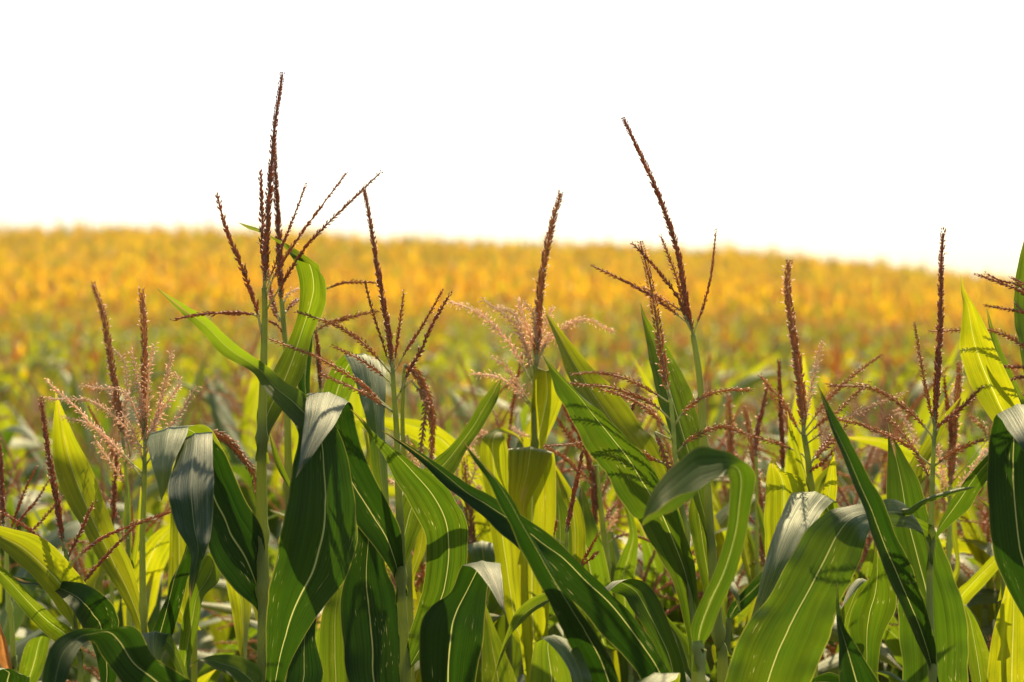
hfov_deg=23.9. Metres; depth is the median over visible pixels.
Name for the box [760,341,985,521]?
corn plant
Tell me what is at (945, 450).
corn plant
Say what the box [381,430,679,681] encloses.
corn plant
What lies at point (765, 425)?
corn plant
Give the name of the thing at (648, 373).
corn plant
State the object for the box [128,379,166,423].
corn plant
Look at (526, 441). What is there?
corn plant
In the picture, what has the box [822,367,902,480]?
corn plant
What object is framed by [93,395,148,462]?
corn plant
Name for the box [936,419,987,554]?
corn plant
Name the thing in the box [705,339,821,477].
corn plant
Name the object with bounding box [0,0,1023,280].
sky
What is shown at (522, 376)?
corn plant
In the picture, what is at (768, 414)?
corn plant
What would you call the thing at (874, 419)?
corn plant
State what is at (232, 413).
corn plant
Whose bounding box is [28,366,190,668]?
corn plant
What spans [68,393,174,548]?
corn plant
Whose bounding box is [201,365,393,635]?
corn plant
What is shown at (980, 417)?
corn plant
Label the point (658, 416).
corn plant
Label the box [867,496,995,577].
corn plant
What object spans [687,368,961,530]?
corn plant
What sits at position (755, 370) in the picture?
corn plant
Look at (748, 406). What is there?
corn plant
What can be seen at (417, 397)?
corn plant
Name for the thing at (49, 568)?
corn plant
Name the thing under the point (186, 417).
corn plant
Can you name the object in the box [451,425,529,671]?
corn plant
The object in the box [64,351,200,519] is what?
corn plant
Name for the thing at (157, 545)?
corn plant
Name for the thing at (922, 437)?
corn plant
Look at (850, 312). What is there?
corn field
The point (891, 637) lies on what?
corn plant
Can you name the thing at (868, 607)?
corn plant
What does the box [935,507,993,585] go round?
corn plant
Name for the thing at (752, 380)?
corn plant
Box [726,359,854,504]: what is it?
corn plant
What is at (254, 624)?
corn plant
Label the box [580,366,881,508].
corn plant
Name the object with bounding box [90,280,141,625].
corn plant
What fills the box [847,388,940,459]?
corn plant
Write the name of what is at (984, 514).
corn plant
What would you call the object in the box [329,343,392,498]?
corn plant
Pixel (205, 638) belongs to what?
corn plant
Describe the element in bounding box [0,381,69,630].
corn plant
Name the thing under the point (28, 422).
corn plant
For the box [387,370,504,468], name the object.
corn plant
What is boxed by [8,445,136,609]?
corn plant
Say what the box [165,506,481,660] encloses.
corn plant
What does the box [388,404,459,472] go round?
corn plant
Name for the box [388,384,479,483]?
corn plant
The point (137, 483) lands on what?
corn plant
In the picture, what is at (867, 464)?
corn plant
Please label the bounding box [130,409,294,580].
corn plant
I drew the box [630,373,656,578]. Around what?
corn plant
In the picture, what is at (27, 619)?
corn plant
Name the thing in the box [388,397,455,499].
corn plant
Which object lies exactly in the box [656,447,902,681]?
corn plant
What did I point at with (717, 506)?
corn plant
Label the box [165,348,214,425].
corn plant
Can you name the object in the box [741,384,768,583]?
corn plant
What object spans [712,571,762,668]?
corn plant
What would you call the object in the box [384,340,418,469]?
corn plant
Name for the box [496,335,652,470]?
corn plant
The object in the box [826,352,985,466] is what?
corn plant
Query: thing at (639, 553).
corn plant
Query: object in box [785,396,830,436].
corn plant
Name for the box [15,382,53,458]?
corn plant
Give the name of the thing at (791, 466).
corn plant
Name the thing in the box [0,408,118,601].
corn plant
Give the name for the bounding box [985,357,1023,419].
corn plant
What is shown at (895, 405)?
corn plant
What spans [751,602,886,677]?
corn plant
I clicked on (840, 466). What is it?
corn plant
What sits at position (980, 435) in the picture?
corn plant
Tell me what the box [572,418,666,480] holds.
corn plant
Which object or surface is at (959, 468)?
corn plant
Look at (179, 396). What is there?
corn plant
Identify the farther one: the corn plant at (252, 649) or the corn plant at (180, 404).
the corn plant at (180, 404)
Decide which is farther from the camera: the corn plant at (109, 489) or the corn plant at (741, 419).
the corn plant at (741, 419)
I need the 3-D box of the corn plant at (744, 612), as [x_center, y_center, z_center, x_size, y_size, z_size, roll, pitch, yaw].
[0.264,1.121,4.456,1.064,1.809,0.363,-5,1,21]
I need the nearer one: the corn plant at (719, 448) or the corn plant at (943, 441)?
the corn plant at (719, 448)
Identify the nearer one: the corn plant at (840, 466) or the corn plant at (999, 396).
the corn plant at (999, 396)
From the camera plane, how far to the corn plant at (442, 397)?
11.51 m
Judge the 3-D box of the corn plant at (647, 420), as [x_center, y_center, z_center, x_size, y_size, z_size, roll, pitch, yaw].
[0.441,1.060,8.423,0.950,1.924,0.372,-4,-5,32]
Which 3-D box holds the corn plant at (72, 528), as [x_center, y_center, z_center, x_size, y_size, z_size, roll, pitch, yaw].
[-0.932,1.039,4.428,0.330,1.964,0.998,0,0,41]
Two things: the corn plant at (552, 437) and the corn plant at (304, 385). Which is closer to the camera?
the corn plant at (304, 385)
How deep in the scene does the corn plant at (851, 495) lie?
4.56 m
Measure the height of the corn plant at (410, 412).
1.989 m
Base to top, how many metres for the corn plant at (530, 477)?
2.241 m
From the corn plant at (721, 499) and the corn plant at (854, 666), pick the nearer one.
the corn plant at (854, 666)
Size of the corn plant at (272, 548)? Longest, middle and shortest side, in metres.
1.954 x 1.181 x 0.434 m
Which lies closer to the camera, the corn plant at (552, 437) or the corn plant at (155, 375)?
the corn plant at (552, 437)
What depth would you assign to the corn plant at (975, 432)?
10.32 m
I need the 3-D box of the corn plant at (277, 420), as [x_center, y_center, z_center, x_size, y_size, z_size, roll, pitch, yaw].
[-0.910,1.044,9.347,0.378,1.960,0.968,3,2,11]
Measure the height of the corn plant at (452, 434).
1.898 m
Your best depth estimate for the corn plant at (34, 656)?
3.49 m
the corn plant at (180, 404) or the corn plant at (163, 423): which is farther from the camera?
the corn plant at (180, 404)
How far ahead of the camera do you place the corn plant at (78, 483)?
3.31 m
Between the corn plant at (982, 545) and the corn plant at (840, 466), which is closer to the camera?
the corn plant at (982, 545)
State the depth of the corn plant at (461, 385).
11.32 m
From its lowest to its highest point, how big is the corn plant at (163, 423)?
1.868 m
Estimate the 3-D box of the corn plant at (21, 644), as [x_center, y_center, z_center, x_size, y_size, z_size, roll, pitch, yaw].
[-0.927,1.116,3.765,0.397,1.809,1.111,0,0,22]
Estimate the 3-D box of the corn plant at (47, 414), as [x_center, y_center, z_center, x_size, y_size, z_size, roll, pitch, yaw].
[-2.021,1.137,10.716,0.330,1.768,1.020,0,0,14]
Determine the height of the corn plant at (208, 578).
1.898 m
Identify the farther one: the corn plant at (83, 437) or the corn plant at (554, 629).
the corn plant at (83, 437)
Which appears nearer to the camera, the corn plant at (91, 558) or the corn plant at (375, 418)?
the corn plant at (375, 418)
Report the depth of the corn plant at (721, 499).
5.20 m
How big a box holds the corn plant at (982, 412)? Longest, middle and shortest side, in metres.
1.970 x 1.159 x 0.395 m
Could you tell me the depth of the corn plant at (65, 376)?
10.25 m
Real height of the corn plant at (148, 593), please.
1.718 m
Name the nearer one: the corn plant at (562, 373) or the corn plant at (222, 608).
the corn plant at (222, 608)
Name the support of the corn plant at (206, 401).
on the ground
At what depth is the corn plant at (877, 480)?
4.72 m
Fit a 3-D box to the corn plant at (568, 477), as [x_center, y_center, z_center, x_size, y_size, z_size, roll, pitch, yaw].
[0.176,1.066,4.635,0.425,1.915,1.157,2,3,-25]
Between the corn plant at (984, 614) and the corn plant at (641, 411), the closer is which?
the corn plant at (984, 614)
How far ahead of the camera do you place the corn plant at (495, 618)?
3.77 m
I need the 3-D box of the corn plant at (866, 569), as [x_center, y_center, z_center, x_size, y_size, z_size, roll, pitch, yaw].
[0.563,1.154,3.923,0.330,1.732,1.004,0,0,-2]
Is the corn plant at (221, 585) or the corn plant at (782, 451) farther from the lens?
the corn plant at (221, 585)
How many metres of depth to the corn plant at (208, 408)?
10.55 m
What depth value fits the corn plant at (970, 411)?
8.86 m
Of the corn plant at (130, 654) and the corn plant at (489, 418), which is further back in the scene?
the corn plant at (489, 418)
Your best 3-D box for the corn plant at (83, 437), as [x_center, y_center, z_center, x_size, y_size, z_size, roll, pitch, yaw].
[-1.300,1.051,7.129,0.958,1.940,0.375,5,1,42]
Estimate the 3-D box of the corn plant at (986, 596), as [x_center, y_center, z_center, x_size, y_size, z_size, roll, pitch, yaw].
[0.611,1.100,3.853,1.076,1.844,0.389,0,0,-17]
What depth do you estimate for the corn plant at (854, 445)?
10.25 m
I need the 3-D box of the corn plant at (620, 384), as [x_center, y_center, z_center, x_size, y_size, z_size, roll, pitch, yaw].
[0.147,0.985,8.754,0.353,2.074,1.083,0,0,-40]
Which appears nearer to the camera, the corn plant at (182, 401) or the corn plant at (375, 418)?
the corn plant at (375, 418)
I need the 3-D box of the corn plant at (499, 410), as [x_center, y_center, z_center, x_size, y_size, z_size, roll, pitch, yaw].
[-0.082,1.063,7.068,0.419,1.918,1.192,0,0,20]
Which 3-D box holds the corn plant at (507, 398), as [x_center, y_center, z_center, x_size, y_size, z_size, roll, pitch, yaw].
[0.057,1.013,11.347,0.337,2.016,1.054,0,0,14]
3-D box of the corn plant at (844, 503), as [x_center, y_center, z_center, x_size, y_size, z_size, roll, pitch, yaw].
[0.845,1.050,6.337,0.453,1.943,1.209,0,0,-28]
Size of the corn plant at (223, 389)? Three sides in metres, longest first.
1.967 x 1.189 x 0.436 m
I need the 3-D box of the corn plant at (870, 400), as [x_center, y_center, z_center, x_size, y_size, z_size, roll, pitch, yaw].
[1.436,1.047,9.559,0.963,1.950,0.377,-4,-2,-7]
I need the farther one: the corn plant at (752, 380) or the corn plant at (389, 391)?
the corn plant at (389, 391)
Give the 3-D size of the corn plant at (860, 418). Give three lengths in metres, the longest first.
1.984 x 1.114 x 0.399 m
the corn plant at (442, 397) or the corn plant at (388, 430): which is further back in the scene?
the corn plant at (442, 397)
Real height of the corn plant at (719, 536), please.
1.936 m
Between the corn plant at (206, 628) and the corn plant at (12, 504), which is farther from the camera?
the corn plant at (206, 628)
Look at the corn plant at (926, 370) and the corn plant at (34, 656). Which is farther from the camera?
the corn plant at (926, 370)
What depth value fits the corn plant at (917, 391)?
7.13 m
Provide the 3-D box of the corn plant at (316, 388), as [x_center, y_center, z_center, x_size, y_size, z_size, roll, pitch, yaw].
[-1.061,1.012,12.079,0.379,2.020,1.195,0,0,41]
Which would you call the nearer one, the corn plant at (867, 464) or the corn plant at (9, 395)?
the corn plant at (867, 464)
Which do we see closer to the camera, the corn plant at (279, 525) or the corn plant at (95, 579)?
the corn plant at (95, 579)
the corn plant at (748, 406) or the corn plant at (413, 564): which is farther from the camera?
the corn plant at (748, 406)
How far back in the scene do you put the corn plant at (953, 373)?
9.48 m
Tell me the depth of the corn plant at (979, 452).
6.62 m
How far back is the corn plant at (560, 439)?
6.97 m
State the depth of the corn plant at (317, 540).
3.01 m
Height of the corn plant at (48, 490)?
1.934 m
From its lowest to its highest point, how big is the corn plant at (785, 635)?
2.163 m
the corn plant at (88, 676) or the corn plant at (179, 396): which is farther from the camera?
the corn plant at (179, 396)
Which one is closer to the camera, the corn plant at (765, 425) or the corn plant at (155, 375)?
the corn plant at (155, 375)
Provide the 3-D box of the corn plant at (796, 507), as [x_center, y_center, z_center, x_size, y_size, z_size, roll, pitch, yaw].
[0.480,0.953,3.409,0.594,2.134,0.624,0,0,-18]
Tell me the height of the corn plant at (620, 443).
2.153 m
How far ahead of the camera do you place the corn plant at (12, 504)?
5.85 m
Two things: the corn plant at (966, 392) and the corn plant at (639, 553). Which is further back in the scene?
the corn plant at (966, 392)
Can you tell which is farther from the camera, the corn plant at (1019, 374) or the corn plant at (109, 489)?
the corn plant at (1019, 374)
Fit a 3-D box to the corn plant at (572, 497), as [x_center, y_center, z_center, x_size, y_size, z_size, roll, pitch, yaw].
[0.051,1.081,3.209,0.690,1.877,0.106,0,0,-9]
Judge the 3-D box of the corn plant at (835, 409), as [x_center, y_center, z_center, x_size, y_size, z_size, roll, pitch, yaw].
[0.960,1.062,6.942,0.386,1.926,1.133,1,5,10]
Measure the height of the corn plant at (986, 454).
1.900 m
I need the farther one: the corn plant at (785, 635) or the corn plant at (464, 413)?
the corn plant at (464, 413)
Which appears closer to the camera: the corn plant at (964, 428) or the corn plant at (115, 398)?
the corn plant at (115, 398)
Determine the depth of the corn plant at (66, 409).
12.00 m
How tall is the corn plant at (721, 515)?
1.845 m
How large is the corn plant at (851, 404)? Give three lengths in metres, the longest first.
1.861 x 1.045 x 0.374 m
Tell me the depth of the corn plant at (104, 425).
9.47 m
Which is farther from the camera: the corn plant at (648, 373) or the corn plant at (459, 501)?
the corn plant at (648, 373)
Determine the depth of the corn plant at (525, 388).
9.80 m
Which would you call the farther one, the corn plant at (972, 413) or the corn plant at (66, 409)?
the corn plant at (66, 409)
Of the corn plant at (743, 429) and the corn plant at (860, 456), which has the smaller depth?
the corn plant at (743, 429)
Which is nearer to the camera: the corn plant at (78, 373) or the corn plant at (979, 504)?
the corn plant at (979, 504)
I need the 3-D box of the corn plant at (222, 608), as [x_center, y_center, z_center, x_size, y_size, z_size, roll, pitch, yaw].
[-0.186,1.018,4.266,1.039,2.005,0.335,0,0,-12]
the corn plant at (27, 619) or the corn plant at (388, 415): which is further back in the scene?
the corn plant at (388, 415)
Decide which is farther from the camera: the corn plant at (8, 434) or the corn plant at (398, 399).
the corn plant at (398, 399)
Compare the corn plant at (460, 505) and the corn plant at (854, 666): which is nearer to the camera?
the corn plant at (854, 666)
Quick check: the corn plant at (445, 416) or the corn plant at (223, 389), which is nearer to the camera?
the corn plant at (223, 389)
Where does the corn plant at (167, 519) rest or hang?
on the ground
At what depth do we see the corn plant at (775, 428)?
9.61 m
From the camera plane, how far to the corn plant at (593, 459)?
6.35 m
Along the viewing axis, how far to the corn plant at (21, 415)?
10.57 m
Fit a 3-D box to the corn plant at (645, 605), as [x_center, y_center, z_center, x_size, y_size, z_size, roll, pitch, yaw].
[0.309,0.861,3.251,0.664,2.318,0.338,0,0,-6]
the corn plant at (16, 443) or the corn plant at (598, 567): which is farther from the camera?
the corn plant at (16, 443)
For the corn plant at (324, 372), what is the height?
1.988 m
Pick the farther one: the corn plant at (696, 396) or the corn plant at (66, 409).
the corn plant at (66, 409)
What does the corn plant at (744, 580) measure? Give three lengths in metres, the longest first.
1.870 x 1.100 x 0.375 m
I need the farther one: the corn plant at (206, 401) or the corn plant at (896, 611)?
the corn plant at (206, 401)
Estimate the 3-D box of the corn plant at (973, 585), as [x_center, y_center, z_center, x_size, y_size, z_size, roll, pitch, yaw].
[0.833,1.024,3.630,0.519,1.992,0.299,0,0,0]
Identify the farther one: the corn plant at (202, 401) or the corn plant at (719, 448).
the corn plant at (202, 401)
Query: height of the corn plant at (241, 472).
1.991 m
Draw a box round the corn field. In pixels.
[0,216,1023,477]
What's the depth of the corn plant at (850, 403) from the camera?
10.23 m
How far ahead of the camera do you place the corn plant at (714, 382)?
11.52 m
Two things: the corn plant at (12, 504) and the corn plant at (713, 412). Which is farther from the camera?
the corn plant at (713, 412)
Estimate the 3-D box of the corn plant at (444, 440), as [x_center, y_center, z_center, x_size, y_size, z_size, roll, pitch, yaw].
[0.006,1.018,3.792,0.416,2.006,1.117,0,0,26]
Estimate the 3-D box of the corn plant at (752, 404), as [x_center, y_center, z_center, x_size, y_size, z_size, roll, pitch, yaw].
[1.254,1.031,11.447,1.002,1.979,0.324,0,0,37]
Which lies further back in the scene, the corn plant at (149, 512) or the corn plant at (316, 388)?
the corn plant at (316, 388)
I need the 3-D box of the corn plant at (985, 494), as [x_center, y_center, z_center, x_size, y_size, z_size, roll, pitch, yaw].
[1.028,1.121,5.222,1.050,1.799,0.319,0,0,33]
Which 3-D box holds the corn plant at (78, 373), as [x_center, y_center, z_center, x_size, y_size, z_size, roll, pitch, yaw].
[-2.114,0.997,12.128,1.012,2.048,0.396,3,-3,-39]
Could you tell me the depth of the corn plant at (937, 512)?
5.69 m
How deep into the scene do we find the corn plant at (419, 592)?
3.87 m
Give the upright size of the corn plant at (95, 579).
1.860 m
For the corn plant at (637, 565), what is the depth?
6.46 m
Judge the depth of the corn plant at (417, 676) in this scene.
3.81 m
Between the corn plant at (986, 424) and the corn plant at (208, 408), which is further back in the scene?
the corn plant at (208, 408)
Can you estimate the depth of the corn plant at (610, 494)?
5.26 m
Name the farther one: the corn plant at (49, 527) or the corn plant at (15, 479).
the corn plant at (49, 527)
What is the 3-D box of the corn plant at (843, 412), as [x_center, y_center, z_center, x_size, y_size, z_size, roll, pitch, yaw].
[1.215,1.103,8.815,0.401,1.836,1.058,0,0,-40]
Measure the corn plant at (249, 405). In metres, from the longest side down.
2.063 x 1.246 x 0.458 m
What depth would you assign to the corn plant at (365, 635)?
3.11 m
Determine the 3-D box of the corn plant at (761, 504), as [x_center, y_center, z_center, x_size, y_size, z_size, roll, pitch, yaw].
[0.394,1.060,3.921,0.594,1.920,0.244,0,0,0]
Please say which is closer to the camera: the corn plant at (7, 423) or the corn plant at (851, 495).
the corn plant at (851, 495)
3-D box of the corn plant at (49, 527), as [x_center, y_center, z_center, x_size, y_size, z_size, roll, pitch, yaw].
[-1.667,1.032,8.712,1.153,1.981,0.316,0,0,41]
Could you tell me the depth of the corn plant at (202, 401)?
11.38 m
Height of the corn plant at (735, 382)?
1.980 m
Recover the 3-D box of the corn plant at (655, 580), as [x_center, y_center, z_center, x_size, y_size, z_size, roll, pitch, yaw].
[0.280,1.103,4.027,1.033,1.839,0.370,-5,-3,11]
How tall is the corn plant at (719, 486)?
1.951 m
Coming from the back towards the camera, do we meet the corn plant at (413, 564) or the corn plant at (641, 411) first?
the corn plant at (641, 411)
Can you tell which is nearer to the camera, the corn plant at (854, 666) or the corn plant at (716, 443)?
the corn plant at (854, 666)
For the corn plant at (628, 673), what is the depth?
3.88 m
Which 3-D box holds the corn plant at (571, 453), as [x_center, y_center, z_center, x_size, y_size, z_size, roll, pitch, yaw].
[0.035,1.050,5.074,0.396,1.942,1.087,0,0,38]
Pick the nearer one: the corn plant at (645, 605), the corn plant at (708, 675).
the corn plant at (645, 605)
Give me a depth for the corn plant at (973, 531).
3.99 m
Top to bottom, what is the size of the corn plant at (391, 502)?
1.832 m
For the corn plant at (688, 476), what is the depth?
2.64 m
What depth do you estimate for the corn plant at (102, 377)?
11.63 m
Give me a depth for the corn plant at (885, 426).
4.56 m
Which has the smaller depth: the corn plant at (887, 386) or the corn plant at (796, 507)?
the corn plant at (796, 507)
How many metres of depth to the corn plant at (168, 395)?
11.95 m
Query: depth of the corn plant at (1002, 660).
3.23 m
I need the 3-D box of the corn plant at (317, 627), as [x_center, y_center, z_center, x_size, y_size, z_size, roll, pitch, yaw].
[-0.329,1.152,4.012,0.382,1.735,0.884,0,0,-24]
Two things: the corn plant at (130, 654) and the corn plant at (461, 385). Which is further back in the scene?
the corn plant at (461, 385)
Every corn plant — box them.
[0,352,130,481]
[0,370,52,628]
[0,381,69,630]
[0,395,171,681]
[0,408,100,681]
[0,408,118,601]
[0,433,225,665]
[0,439,63,681]
[0,442,99,681]
[0,457,160,680]
[0,463,24,567]
[0,590,118,667]
[7,344,92,514]
[7,358,43,444]
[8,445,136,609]
[10,353,88,609]
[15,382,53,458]
[15,437,207,681]
[17,371,203,678]
[19,406,61,551]
[19,491,232,681]
[22,440,208,678]
[24,344,178,490]
[26,345,214,464]
[28,337,140,423]
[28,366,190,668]
[34,399,63,552]
[37,366,141,681]
[37,498,256,681]
[38,539,154,681]
[39,395,178,604]
[41,286,201,655]
[42,626,263,681]
[47,326,107,662]
[56,405,215,681]
[61,375,283,679]
[63,391,240,600]
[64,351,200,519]
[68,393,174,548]
[71,412,118,469]
[80,357,109,426]
[86,451,119,681]
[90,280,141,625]
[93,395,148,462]
[123,396,209,494]
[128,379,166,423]
[130,329,274,468]
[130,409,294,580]
[132,358,400,634]
[134,353,231,666]
[136,346,186,420]
[147,71,382,681]
[162,339,256,428]
[162,500,277,681]
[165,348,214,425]
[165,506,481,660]
[167,429,256,681]
[171,373,211,631]
[190,370,212,423]
[193,363,214,416]
[197,578,270,663]
[201,352,639,676]
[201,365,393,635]
[207,446,394,633]
[208,369,280,444]
[211,604,322,659]
[227,509,524,681]
[231,383,324,509]
[239,431,284,572]
[250,365,741,660]
[251,372,291,436]
[268,144,312,681]
[268,188,504,681]
[268,342,327,442]
[268,374,361,606]
[279,375,622,512]
[281,349,345,415]
[312,279,388,602]
[322,503,499,681]
[323,339,459,469]
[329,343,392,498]
[355,351,744,681]
[363,348,450,440]
[364,329,485,430]
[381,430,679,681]
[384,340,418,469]
[385,370,435,438]
[385,403,427,498]
[387,352,436,465]
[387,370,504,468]
[388,363,436,681]
[388,372,448,459]
[388,383,512,539]
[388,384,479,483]
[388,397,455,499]
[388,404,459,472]
[388,477,475,616]
[391,415,491,617]
[435,359,509,436]
[435,369,484,438]
[443,351,607,501]
[444,382,459,437]
[447,189,616,681]
[450,372,762,531]
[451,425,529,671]
[467,469,619,554]
[477,321,638,564]
[480,364,491,431]
[492,612,505,621]
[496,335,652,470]
[496,343,547,414]
[504,356,549,436]
[505,347,542,397]
[513,380,582,465]
[518,429,626,675]
[520,327,667,454]
[542,241,753,681]
[545,403,649,681]
[551,353,650,543]
[551,403,678,681]
[552,333,573,422]
[553,448,599,637]
[556,519,712,681]
[557,358,746,484]
[565,388,659,437]
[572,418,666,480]
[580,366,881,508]
[590,116,729,681]
[600,396,726,611]
[604,401,750,574]
[614,502,841,628]
[615,436,671,577]
[620,493,765,637]
[621,334,663,434]
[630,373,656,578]
[632,356,833,634]
[633,378,695,436]
[634,384,663,436]
[635,450,1000,681]
[638,317,716,448]
[638,538,752,624]
[641,446,755,681]
[651,569,676,601]
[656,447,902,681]
[661,336,777,456]
[686,352,736,410]
[687,339,788,481]
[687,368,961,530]
[688,354,754,525]
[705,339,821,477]
[705,353,742,430]
[706,574,971,681]
[707,259,908,677]
[708,397,764,493]
[710,395,823,455]
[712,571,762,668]
[713,363,970,570]
[713,393,742,634]
[714,376,848,477]
[718,350,774,443]
[719,487,741,570]
[721,356,897,661]
[724,227,988,681]
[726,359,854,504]
[733,405,787,455]
[735,433,978,595]
[739,393,852,442]
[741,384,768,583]
[741,405,765,573]
[744,351,819,475]
[746,349,825,471]
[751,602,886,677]
[756,358,785,551]
[759,394,865,475]
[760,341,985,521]
[760,376,858,454]
[785,374,882,495]
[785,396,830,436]
[811,583,905,681]
[816,351,874,460]
[817,357,900,448]
[818,359,904,450]
[818,436,1000,675]
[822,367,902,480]
[824,372,944,506]
[824,541,897,675]
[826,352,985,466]
[837,394,994,610]
[837,447,856,493]
[838,447,960,624]
[838,463,885,506]
[840,372,915,430]
[840,375,859,457]
[840,460,994,621]
[841,381,905,470]
[841,397,960,678]
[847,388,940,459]
[849,411,987,536]
[859,349,949,472]
[862,430,988,517]
[867,396,1023,549]
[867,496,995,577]
[877,376,943,406]
[879,416,965,525]
[883,481,992,680]
[893,361,997,604]
[895,378,976,463]
[896,363,1021,469]
[902,414,990,452]
[904,379,980,507]
[916,348,968,467]
[927,242,1023,617]
[927,418,995,681]
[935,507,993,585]
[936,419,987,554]
[938,361,1023,459]
[940,518,993,557]
[941,390,980,440]
[956,391,989,467]
[958,383,987,452]
[960,417,989,437]
[963,433,989,542]
[964,392,992,442]
[964,498,1023,681]
[968,375,1023,434]
[974,410,990,438]
[976,495,986,532]
[978,485,987,536]
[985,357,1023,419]
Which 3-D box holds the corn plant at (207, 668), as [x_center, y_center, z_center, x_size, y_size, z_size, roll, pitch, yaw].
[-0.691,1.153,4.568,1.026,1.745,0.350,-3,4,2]

